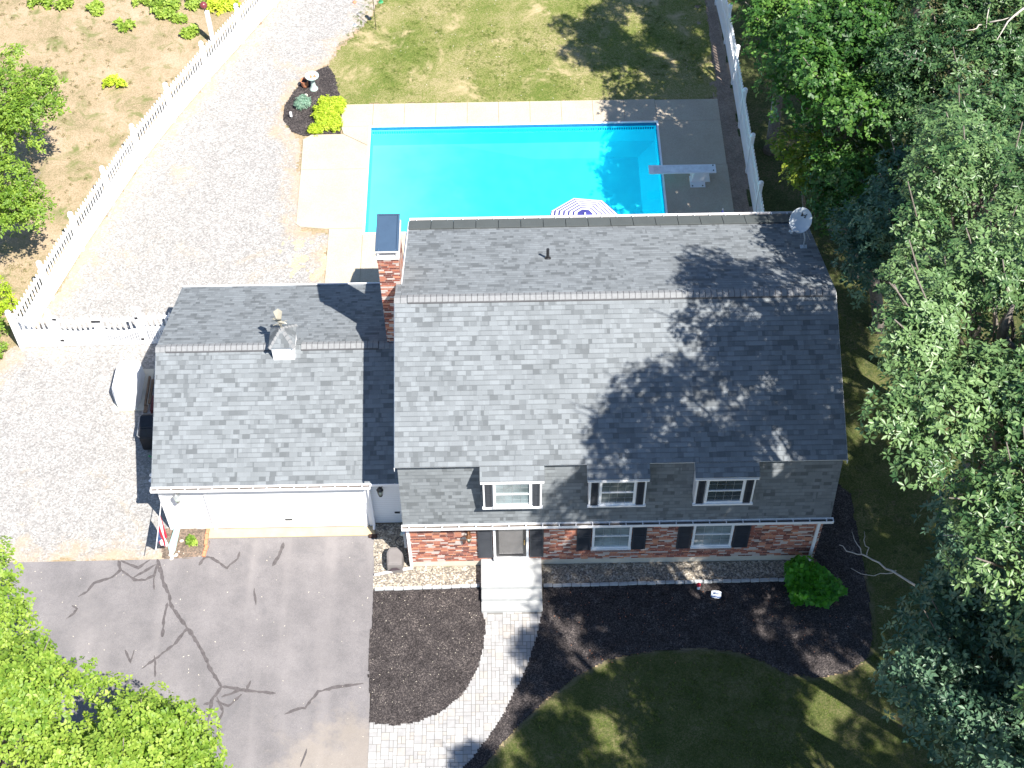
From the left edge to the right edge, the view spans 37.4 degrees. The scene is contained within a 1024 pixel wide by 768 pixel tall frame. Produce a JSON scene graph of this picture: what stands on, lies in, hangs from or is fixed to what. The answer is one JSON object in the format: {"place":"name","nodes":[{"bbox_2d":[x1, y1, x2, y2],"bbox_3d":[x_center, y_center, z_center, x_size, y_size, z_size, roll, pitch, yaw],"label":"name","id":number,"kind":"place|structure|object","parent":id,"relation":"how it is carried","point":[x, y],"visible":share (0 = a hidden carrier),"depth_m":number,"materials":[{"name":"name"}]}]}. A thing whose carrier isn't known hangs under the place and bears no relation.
{"place":"outdoors","nodes":[
{"label":"outdoors","id":0,"kind":"place"},
{"bbox_2d":[150,395,153,413],"bbox_3d":[-11.427,0.371,49.409,0.568,0.500,1.560,-1,53,0],"label":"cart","id":1,"kind":"object","parent":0,"point":[152,406],"visible":0.02,"depth_m":48.86,"materials":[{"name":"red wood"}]},
{"bbox_2d":[0,536,373,767],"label":"driveway","id":2,"kind":"structure","parent":0,"point":[301,651],"depth_m":44.38,"materials":[{"name":"grey asphalt"}]},
{"bbox_2d":[66,542,362,766],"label":"driveway crack seal","id":3,"kind":"object","parent":2,"relation":"on","point":[190,631],"visible":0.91,"depth_m":44.36,"materials":[{"name":"black asphalt"}]},
{"bbox_2d":[278,231,327,280],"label":"bare soil","id":4,"kind":"structure","parent":0,"point":[295,261],"depth_m":53.23,"materials":[{"name":"beige soil"}]},
{"bbox_2d":[0,0,872,767],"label":"ground","id":5,"kind":"structure","parent":0,"point":[146,56],"depth_m":58.67,"materials":[{"name":"brown soil"}]},
{"bbox_2d":[0,317,9,358],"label":"shrub","id":6,"kind":"object","parent":5,"relation":"on","point":[2,323],"visible":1,"depth_m":50.77,"materials":[{"name":"green plant"}]},
{"bbox_2d":[0,275,18,315],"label":"shrub","id":7,"kind":"object","parent":5,"relation":"on","point":[3,305],"visible":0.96,"depth_m":51.58,"materials":[{"name":"green plant"}]},
{"bbox_2d":[0,145,63,238],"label":"young tree","id":8,"kind":"object","parent":5,"relation":"on","point":[17,189],"visible":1,"depth_m":49.47,"materials":[{"name":"green plant"}]},
{"bbox_2d":[0,43,71,187],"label":"young tree","id":9,"kind":"object","parent":5,"relation":"on","point":[19,109],"visible":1,"depth_m":51.10,"materials":[{"name":"green plant"}]},
{"bbox_2d":[13,308,62,347],"bbox_3d":[-15.803,-1.828,50.260,1.330,1.990,0.181,-1,53,0],"label":"picket fence","id":10,"kind":"object","parent":5,"relation":"on","point":[52,330],"visible":1,"depth_m":50.34,"materials":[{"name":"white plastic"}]},
{"bbox_2d":[52,315,104,345],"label":"gate","id":11,"kind":"structure","parent":10,"relation":"attached to","point":[95,331],"depth_m":50.44,"materials":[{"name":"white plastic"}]},
{"bbox_2d":[26,0,56,9],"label":"weed","id":12,"kind":"object","parent":5,"relation":"on","point":[32,3],"visible":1,"depth_m":61.67,"materials":[{"name":"green plant"}]},
{"bbox_2d":[53,0,74,10],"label":"weed","id":13,"kind":"object","parent":5,"relation":"on","point":[62,4],"visible":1,"depth_m":61.58,"materials":[{"name":"green plant"}]},
{"bbox_2d":[0,535,134,767],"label":"young tree","id":14,"kind":"object","parent":5,"relation":"on","point":[30,693],"visible":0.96,"depth_m":37.03,"materials":[{"name":"green plant"}]},
{"bbox_2d":[85,0,104,15],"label":"weed","id":15,"kind":"object","parent":5,"relation":"on","point":[94,7],"visible":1,"depth_m":61.40,"materials":[{"name":"green plant"}]},
{"bbox_2d":[102,74,127,88],"bbox_3d":[-15.441,-11.761,58.822,1.085,0.451,0.786,-1,53,0],"label":"weed","id":16,"kind":"object","parent":5,"relation":"on","point":[109,81],"visible":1,"depth_m":58.71,"materials":[{"name":"yellow plant"}]},
{"bbox_2d":[0,0,231,315],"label":"grass tufts","id":17,"kind":"object","parent":5,"relation":"on","point":[73,111],"visible":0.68,"depth_m":59.04,"materials":[{"name":"green plant"}]},
{"bbox_2d":[112,16,135,32],"bbox_3d":[-15.633,-14.449,60.880,1.008,0.460,0.835,-1,53,0],"label":"weed","id":18,"kind":"object","parent":5,"relation":"on","point":[125,25],"visible":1,"depth_m":60.76,"materials":[{"name":"green plant"}]},
{"bbox_2d":[26,681,232,767],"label":"young tree","id":19,"kind":"object","parent":5,"relation":"on","point":[164,733],"visible":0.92,"depth_m":36.52,"materials":[{"name":"green plant"}]},
{"bbox_2d":[5,0,279,348],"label":"picket fence","id":20,"kind":"object","parent":5,"relation":"on","point":[221,54],"visible":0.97,"depth_m":55.34,"materials":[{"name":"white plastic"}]},
{"bbox_2d":[131,0,154,7],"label":"weed","id":21,"kind":"object","parent":5,"relation":"on","point":[144,2],"visible":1,"depth_m":61.66,"materials":[{"name":"green plant"}]},
{"bbox_2d":[135,306,169,345],"bbox_3d":[-11.549,-1.927,50.283,1.660,1.990,0.181,-1,53,0],"label":"picket fence","id":22,"kind":"object","parent":5,"relation":"on","point":[146,336],"visible":0.59,"depth_m":50.23,"materials":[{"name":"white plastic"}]},
{"bbox_2d":[96,314,145,344],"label":"gate","id":23,"kind":"structure","parent":22,"relation":"attached to","point":[123,341],"depth_m":50.44,"materials":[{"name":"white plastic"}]},
{"bbox_2d":[149,0,181,15],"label":"weed","id":24,"kind":"object","parent":5,"relation":"on","point":[160,4],"visible":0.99,"depth_m":61.45,"materials":[{"name":"green plant"}]},
{"bbox_2d":[155,7,180,22],"bbox_3d":[-13.911,-14.915,61.223,1.152,0.546,0.835,34,60,23],"label":"weed","id":25,"kind":"object","parent":5,"relation":"on","point":[167,13],"visible":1,"depth_m":61.11,"materials":[{"name":"green plant"}]},
{"bbox_2d":[172,13,187,24],"bbox_3d":[-13.430,-14.798,61.074,0.753,0.397,0.532,-1,53,0],"label":"weed","id":26,"kind":"object","parent":5,"relation":"on","point":[181,16],"visible":1,"depth_m":60.99,"materials":[{"name":"green plant"}]},
{"bbox_2d":[0,0,377,561],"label":"gravel yard","id":27,"kind":"structure","parent":5,"relation":"on","point":[209,195],"depth_m":53.05,"materials":[{"name":"grey gravel"}]},
{"bbox_2d":[112,361,154,410],"bbox_3d":[-12.475,-0.045,49.531,1.150,0.849,1.700,-1,53,0],"label":"tarp","id":28,"kind":"object","parent":27,"relation":"on","point":[129,384],"visible":1,"depth_m":49.28,"materials":[{"name":"white plastic"}]},
{"bbox_2d":[137,414,152,449],"bbox_3d":[-11.385,1.448,48.182,0.925,0.950,0.998,-1,53,0],"label":"grill","id":29,"kind":"object","parent":27,"relation":"on","point":[145,428],"visible":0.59,"depth_m":47.76,"materials":[{"name":"metal"}]},
{"bbox_2d":[143,376,153,412],"bbox_3d":[-11.944,0.340,49.678,0.180,0.120,1.450,-1,53,0],"label":"lumber","id":30,"kind":"object","parent":27,"relation":"on","point":[145,410],"visible":1,"depth_m":49.66,"materials":[{"name":"brown wood"}]},
{"bbox_2d":[160,528,209,558],"bbox_3d":[-10.034,4.886,46.242,1.574,0.038,1.167,-1,53,0],"label":"planting bed","id":31,"kind":"object","parent":27,"relation":"on","point":[191,550],"visible":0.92,"depth_m":46.21,"materials":[{"name":"soil"}]},
{"bbox_2d":[168,526,179,554],"bbox_3d":[-10.364,4.776,46.223,0.249,0.167,0.942,3,53,3],"label":"downspout extension","id":32,"kind":"object","parent":31,"relation":"on","point":[173,542],"visible":1,"depth_m":46.23,"materials":[{"name":"white plastic"}]},
{"bbox_2d":[185,534,197,546],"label":"plant","id":33,"kind":"object","parent":31,"relation":"on","point":[190,540],"visible":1,"depth_m":46.14,"materials":[{"name":"green plant"}]},
{"bbox_2d":[178,23,199,39],"bbox_3d":[-12.902,-14.090,60.606,0.922,0.607,0.711,-35,60,-23],"label":"weed","id":34,"kind":"object","parent":5,"relation":"on","point":[190,31],"visible":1,"depth_m":60.47,"materials":[{"name":"green plant"}]},
{"bbox_2d":[184,0,206,11],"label":"weed","id":35,"kind":"object","parent":5,"relation":"on","point":[192,4],"visible":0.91,"depth_m":61.47,"materials":[{"name":"green plant"}]},
{"bbox_2d":[200,1,213,43],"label":"bollard","id":36,"kind":"object","parent":5,"relation":"on","point":[203,4],"visible":0.88,"depth_m":59.35,"materials":[{"name":"white plastic"}]},
{"bbox_2d":[207,0,240,15],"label":"weed","id":37,"kind":"object","parent":5,"relation":"on","point":[219,6],"visible":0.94,"depth_m":61.40,"materials":[{"name":"yellow plant"}]},
{"bbox_2d":[150,282,401,529],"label":"garage","id":38,"kind":"structure","parent":5,"relation":"on","point":[273,405],"depth_m":45.04,"materials":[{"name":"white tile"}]},
{"bbox_2d":[155,503,168,549],"bbox_3d":[-10.413,4.479,44.909,0.106,1.582,1.993,-5,53,-3],"label":"flag","id":39,"kind":"object","parent":38,"relation":"attached to","point":[161,536],"visible":1,"depth_m":44.92,"materials":[{"name":"multicoloured fabric"}]},
{"bbox_2d":[207,490,364,528],"bbox_3d":[-6.813,3.728,45.652,4.526,2.262,0.063,-1,53,0],"label":"garage door","id":40,"kind":"structure","parent":38,"relation":"in","point":[317,508],"depth_m":45.73,"materials":[{"name":"white metal"}]},
{"bbox_2d":[209,525,374,538],"bbox_3d":[-6.770,4.498,46.516,5.090,0.045,0.490,-1,53,0],"label":"garage apron","id":41,"kind":"object","parent":5,"relation":"on","point":[292,532],"visible":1,"depth_m":46.44,"materials":[{"name":"concrete"}]},
{"bbox_2d":[283,66,341,135],"bbox_3d":[-7.604,-10.960,58.247,2.322,0.041,3.961,-1,53,0],"label":"mulch bed","id":42,"kind":"object","parent":5,"relation":"on","point":[300,121],"visible":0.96,"depth_m":58.15,"materials":[{"name":"brown soil"}]},
{"bbox_2d":[293,94,311,109],"bbox_3d":[-8.042,-10.831,57.911,0.780,0.552,0.715,-21,55,-15],"label":"shrub","id":43,"kind":"object","parent":42,"relation":"on","point":[302,101],"visible":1,"depth_m":57.78,"materials":[{"name":"green plant"}]},
{"bbox_2d":[300,77,308,87],"bbox_3d":[-8.036,-11.649,58.584,0.340,0.360,0.340,-1,53,0],"label":"clay pot","id":44,"kind":"object","parent":42,"relation":"on","point":[304,82],"visible":0.99,"depth_m":58.51,"materials":[{"name":"ceramic"}]},
{"bbox_2d":[305,71,318,91],"bbox_3d":[-7.696,-11.655,58.371,0.540,0.700,0.540,-1,53,0],"label":"bird bath","id":45,"kind":"object","parent":42,"relation":"on","point":[312,76],"visible":1,"depth_m":58.22,"materials":[{"name":"white stone"}]},
{"bbox_2d":[307,94,346,135],"bbox_3d":[-7.015,-10.234,57.553,1.352,0.634,2.198,4,53,4],"label":"shrub","id":46,"kind":"object","parent":42,"relation":"on","point":[327,116],"visible":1,"depth_m":57.31,"materials":[{"name":"yellow plant"}]},
{"bbox_2d":[403,586,412,589],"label":"edging block","id":47,"kind":"structure","parent":5,"relation":"on","point":[407,587],"depth_m":45.17,"materials":[{"name":"grey concrete"}]},
{"bbox_2d":[368,586,485,725],"bbox_3d":[-2.464,7.825,43.891,3.420,0.040,4.470,-1,53,0],"label":"mulch bed","id":48,"kind":"object","parent":5,"relation":"on","point":[427,649],"visible":1,"depth_m":43.96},
{"bbox_2d":[373,522,480,588],"bbox_3d":[-2.582,5.185,45.908,3.299,0.054,2.376,-1,53,0],"label":"river stone strip","id":49,"kind":"object","parent":5,"relation":"on","point":[388,535],"visible":0.84,"depth_m":45.55,"materials":[{"name":"beige gravel"}]},
{"bbox_2d":[374,567,410,575],"bbox_3d":[-3.595,5.643,45.530,1.125,0.096,0.110,-10,53,-7],"label":"drain pipe","id":50,"kind":"object","parent":49,"relation":"on","point":[387,572],"visible":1,"depth_m":45.48,"materials":[{"name":"white plastic"}]},
{"bbox_2d":[386,547,403,572],"bbox_3d":[-3.528,5.311,45.547,0.519,0.522,0.676,-1,53,0],"label":"covered unit","id":51,"kind":"object","parent":49,"relation":"on","point":[395,559],"visible":1,"depth_m":45.34,"materials":[{"name":"white fabric"}]},
{"bbox_2d":[442,585,450,588],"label":"edging block","id":52,"kind":"structure","parent":5,"relation":"on","point":[446,586],"depth_m":45.18,"materials":[{"name":"grey concrete"}]},
{"bbox_2d":[368,612,541,767],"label":"paver walkway","id":53,"kind":"structure","parent":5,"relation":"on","point":[458,738],"depth_m":42.67,"materials":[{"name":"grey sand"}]},
{"bbox_2d":[481,558,542,612],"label":"front steps","id":54,"kind":"structure","parent":5,"relation":"on","point":[511,586],"depth_m":44.84,"materials":[{"name":"grey concrete"}]},
{"bbox_2d":[296,99,733,282],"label":"pool deck","id":55,"kind":"structure","parent":5,"relation":"on","point":[331,197],"depth_m":56.45,"materials":[{"name":"beige concrete"}]},
{"bbox_2d":[363,121,667,234],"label":"swimming pool","id":56,"kind":"structure","parent":55,"relation":"in","point":[477,170],"depth_m":57.37,"materials":[{"name":"blue liquid"}]},
{"bbox_2d":[550,198,617,215],"bbox_3d":[2.463,-4.948,51.791,2.421,2.810,2.421,5,53,5],"label":"parasol","id":57,"kind":"object","parent":55,"relation":"on","point":[577,206],"visible":0.33,"depth_m":51.34,"materials":[{"name":"white fabric"}]},
{"bbox_2d":[648,164,715,187],"bbox_3d":[6.217,-7.608,55.194,2.450,0.523,0.700,-1,53,0],"label":"diving board","id":58,"kind":"object","parent":55,"relation":"on","point":[699,176],"visible":1,"depth_m":55.11,"materials":[{"name":"white plastic"}]},
{"bbox_2d":[600,582,608,585],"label":"edging block","id":59,"kind":"structure","parent":5,"relation":"on","point":[604,583],"depth_m":45.18,"materials":[{"name":"grey concrete"}]},
{"bbox_2d":[375,211,847,568],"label":"house","id":60,"kind":"structure","parent":5,"relation":"on","point":[622,388],"depth_m":42.27,"materials":[{"name":"grey"}]},
{"bbox_2d":[400,531,406,547],"bbox_3d":[-3.204,4.538,44.763,0.177,0.800,0.260,-1,53,0],"label":"downspout","id":61,"kind":"object","parent":60,"relation":"attached to","point":[402,533],"visible":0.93,"depth_m":44.56,"materials":[{"name":"white metal"}]},
{"bbox_2d":[495,529,525,556],"bbox_3d":[-0.030,4.607,44.451,0.896,1.848,0.102,-1,53,0],"label":"front door","id":62,"kind":"structure","parent":60,"relation":"in","point":[510,542],"depth_m":44.59,"materials":[{"name":"white metal"}]},
{"bbox_2d":[591,527,631,552],"bbox_3d":[2.934,4.530,44.430,1.190,1.480,0.108,-1,53,0],"label":"window","id":63,"kind":"structure","parent":60,"relation":"in","point":[604,539],"depth_m":44.57,"materials":[{"name":"glass"}]},
{"bbox_2d":[690,525,734,550],"bbox_3d":[5.899,4.478,44.434,1.220,1.480,0.108,-1,53,0],"label":"window","id":64,"kind":"structure","parent":60,"relation":"in","point":[707,538],"depth_m":44.57,"materials":[{"name":"glass"}]},
{"bbox_2d":[789,207,811,248],"bbox_3d":[8.466,-4.530,44.567,0.982,1.461,0.643,-15,54,-10],"label":"satellite dish","id":65,"kind":"object","parent":60,"relation":"attached to","point":[800,219],"visible":1,"depth_m":44.26,"materials":[{"name":"grey metal"}]},
{"bbox_2d":[637,581,646,584],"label":"edging block","id":66,"kind":"structure","parent":5,"relation":"on","point":[642,582],"depth_m":45.19,"materials":[{"name":"grey concrete"}]},
{"bbox_2d":[647,581,655,584],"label":"edging block","id":67,"kind":"structure","parent":5,"relation":"on","point":[651,582],"depth_m":45.19,"materials":[{"name":"grey concrete"}]},
{"bbox_2d":[463,484,872,767],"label":"mulch bed","id":68,"kind":"object","parent":5,"relation":"on","point":[576,638],"visible":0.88,"depth_m":44.35,"materials":[{"name":"black wood"}]},
{"bbox_2d":[548,590,847,662],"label":"fallen leaves","id":69,"kind":"object","parent":68,"relation":"on","point":[673,625],"visible":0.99,"depth_m":44.49,"materials":[{"name":"plant"}]},
{"bbox_2d":[711,590,721,598],"bbox_3d":[6.040,6.303,44.786,0.311,0.448,0.182,4,53,4],"label":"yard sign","id":70,"kind":"object","parent":68,"relation":"on","point":[715,594],"visible":1,"depth_m":44.67,"materials":[{"name":"white plastic"}]},
{"bbox_2d":[783,554,847,608],"bbox_3d":[8.987,5.871,44.716,1.870,1.215,1.677,-1,53,0],"label":"shrub","id":71,"kind":"object","parent":68,"relation":"on","point":[807,581],"visible":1,"depth_m":44.42,"materials":[{"name":"green plant"}]},
{"bbox_2d":[542,560,811,583],"bbox_3d":[4.977,5.652,45.460,8.216,0.053,0.773,-1,53,0],"label":"river stone strip","id":72,"kind":"object","parent":5,"relation":"on","point":[600,572],"visible":0.94,"depth_m":45.47,"materials":[{"name":"beige gravel"}]},
{"bbox_2d":[684,580,693,583],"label":"edging block","id":73,"kind":"structure","parent":5,"relation":"on","point":[688,581],"depth_m":45.19,"materials":[{"name":"grey concrete"}]},
{"bbox_2d":[694,579,702,582],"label":"edging block","id":74,"kind":"structure","parent":5,"relation":"on","point":[698,580],"depth_m":45.20,"materials":[{"name":"grey concrete"}]},
{"bbox_2d":[713,579,721,582],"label":"edging block","id":75,"kind":"structure","parent":5,"relation":"on","point":[717,580],"depth_m":45.20,"materials":[{"name":"grey concrete"}]},
{"bbox_2d":[694,0,752,211],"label":"fence strip","id":76,"kind":"object","parent":5,"relation":"on","point":[739,182],"visible":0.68,"depth_m":57.51,"materials":[{"name":"soil"}]},
{"bbox_2d":[731,579,740,582],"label":"edging block","id":77,"kind":"structure","parent":5,"relation":"on","point":[735,580],"depth_m":45.22,"materials":[{"name":"grey concrete"}]},
{"bbox_2d":[715,0,763,211],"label":"picket fence","id":78,"kind":"object","parent":5,"relation":"on","point":[724,10],"visible":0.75,"depth_m":56.48,"materials":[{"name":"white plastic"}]},
{"bbox_2d":[760,578,768,581],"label":"edging block","id":79,"kind":"structure","parent":5,"relation":"on","point":[764,579],"depth_m":45.21,"materials":[{"name":"grey concrete"}]},
{"bbox_2d":[762,13,789,155],"bbox_3d":[8.829,-12.961,50.710,3.792,14.362,4.350,-21,55,-15],"label":"maple tree","id":80,"kind":"object","parent":5,"relation":"on","point":[772,128],"visible":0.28,"depth_m":55.22,"materials":[{"name":"green plant"}]},
{"bbox_2d":[764,125,835,207],"bbox_3d":[9.342,-5.743,50.081,2.409,6.622,2.886,-1,53,0],"label":"young maple","id":81,"kind":"object","parent":5,"relation":"on","point":[798,168],"visible":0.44,"depth_m":47.87,"materials":[{"name":"green plant"}]},
{"bbox_2d":[730,0,910,106],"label":"maple tree","id":82,"kind":"object","parent":5,"relation":"on","point":[763,22],"visible":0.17,"depth_m":47.53,"materials":[{"name":"green plant"}]},
{"bbox_2d":[824,134,965,377],"bbox_3d":[11.301,-2.718,45.369,4.527,10.430,4.958,29,58,21],"label":"oak tree","id":83,"kind":"object","parent":5,"relation":"on","point":[876,231],"visible":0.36,"depth_m":42.77,"materials":[{"name":"green plant"}]},
{"bbox_2d":[890,1,920,133],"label":"maple tree","id":84,"kind":"object","parent":5,"relation":"on","point":[915,11],"visible":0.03,"depth_m":52.66,"materials":[{"name":"green plant"}]},
{"bbox_2d":[840,508,1023,767],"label":"oak tree","id":85,"kind":"object","parent":5,"relation":"on","point":[958,668],"visible":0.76,"depth_m":30.58,"materials":[{"name":"green plant"}]},
{"bbox_2d":[850,210,1023,657],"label":"oak tree","id":86,"kind":"object","parent":5,"relation":"on","point":[923,322],"visible":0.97,"depth_m":28.28,"materials":[{"name":"green plant"}]},
{"bbox_2d":[863,0,1023,153],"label":"oak tree","id":87,"kind":"object","parent":5,"relation":"on","point":[909,88],"visible":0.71,"depth_m":43.39,"materials":[{"name":"green plant"}]},
{"bbox_2d":[888,63,1023,427],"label":"oak tree","id":88,"kind":"object","parent":5,"relation":"on","point":[992,106],"visible":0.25,"depth_m":38.99,"materials":[{"name":"green plant"}]},
{"bbox_2d":[889,103,1023,487],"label":"oak tree","id":89,"kind":"object","parent":5,"relation":"on","point":[938,177],"visible":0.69,"depth_m":32.51,"materials":[{"name":"green plant"}]},
{"bbox_2d":[911,431,1023,592],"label":"oak tree","id":90,"kind":"object","parent":5,"relation":"on","point":[944,527],"visible":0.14,"depth_m":34.82,"materials":[{"name":"green plant"}]},
{"bbox_2d":[924,378,1023,667],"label":"oak tree","id":91,"kind":"object","parent":5,"relation":"on","point":[1002,499],"visible":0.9,"depth_m":26.57,"materials":[{"name":"green plant"}]},
{"bbox_2d":[946,618,1023,767],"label":"oak tree","id":92,"kind":"object","parent":5,"relation":"on","point":[1003,736],"visible":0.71,"depth_m":29.36,"materials":[{"name":"green plant"}]},
{"bbox_2d":[946,0,1023,107],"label":"oak tree","id":93,"kind":"object","parent":5,"relation":"on","point":[1006,5],"visible":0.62,"depth_m":43.17,"materials":[{"name":"green plant"}]},
{"bbox_2d":[1000,600,1023,723],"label":"oak tree","id":94,"kind":"object","parent":5,"relation":"on","point":[1018,635],"visible":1,"depth_m":23.97,"materials":[{"name":"green plant"}]},
{"bbox_2d":[329,0,717,103],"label":"lawn","id":95,"kind":"structure","parent":0,"point":[627,44],"depth_m":59.78,"materials":[{"name":"green plant"}]},
{"bbox_2d":[362,0,704,100],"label":"fallen leaves","id":96,"kind":"object","parent":95,"relation":"on","point":[524,53],"visible":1,"depth_m":59.63,"materials":[{"name":"brown plant"}]},
{"bbox_2d":[483,318,1006,767],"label":"front lawn","id":97,"kind":"structure","parent":0,"point":[683,739],"depth_m":42.89,"materials":[{"name":"green plant"}]},
{"bbox_2d":[499,654,932,767],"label":"grass tufts","id":98,"kind":"object","parent":97,"relation":"on","point":[699,698],"visible":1,"depth_m":42.60,"materials":[{"name":"green plant"}]},
{"bbox_2d":[722,0,1023,767],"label":"woodland floor","id":99,"kind":"structure","parent":0,"point":[778,196],"depth_m":53.08,"materials":[{"name":"plant"}]},
{"bbox_2d":[750,0,920,280],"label":"maple tree","id":100,"kind":"object","parent":99,"relation":"on","point":[820,64],"visible":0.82,"depth_m":44.64,"materials":[{"name":"green plant"}]},
{"bbox_2d":[785,104,904,181],"bbox_3d":[11.131,-6.529,50.700,4.386,6.552,5.042,-1,53,0],"label":"young maple","id":101,"kind":"object","parent":99,"relation":"on","point":[876,132],"visible":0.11,"depth_m":48.73,"materials":[{"name":"green plant"}]},
{"bbox_2d":[800,129,918,333],"bbox_3d":[11.257,-4.470,47.972,4.519,8.403,5.000,-1,53,0],"label":"young maple","id":102,"kind":"object","parent":99,"relation":"on","point":[837,181],"visible":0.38,"depth_m":46.27,"materials":[{"name":"green plant"}]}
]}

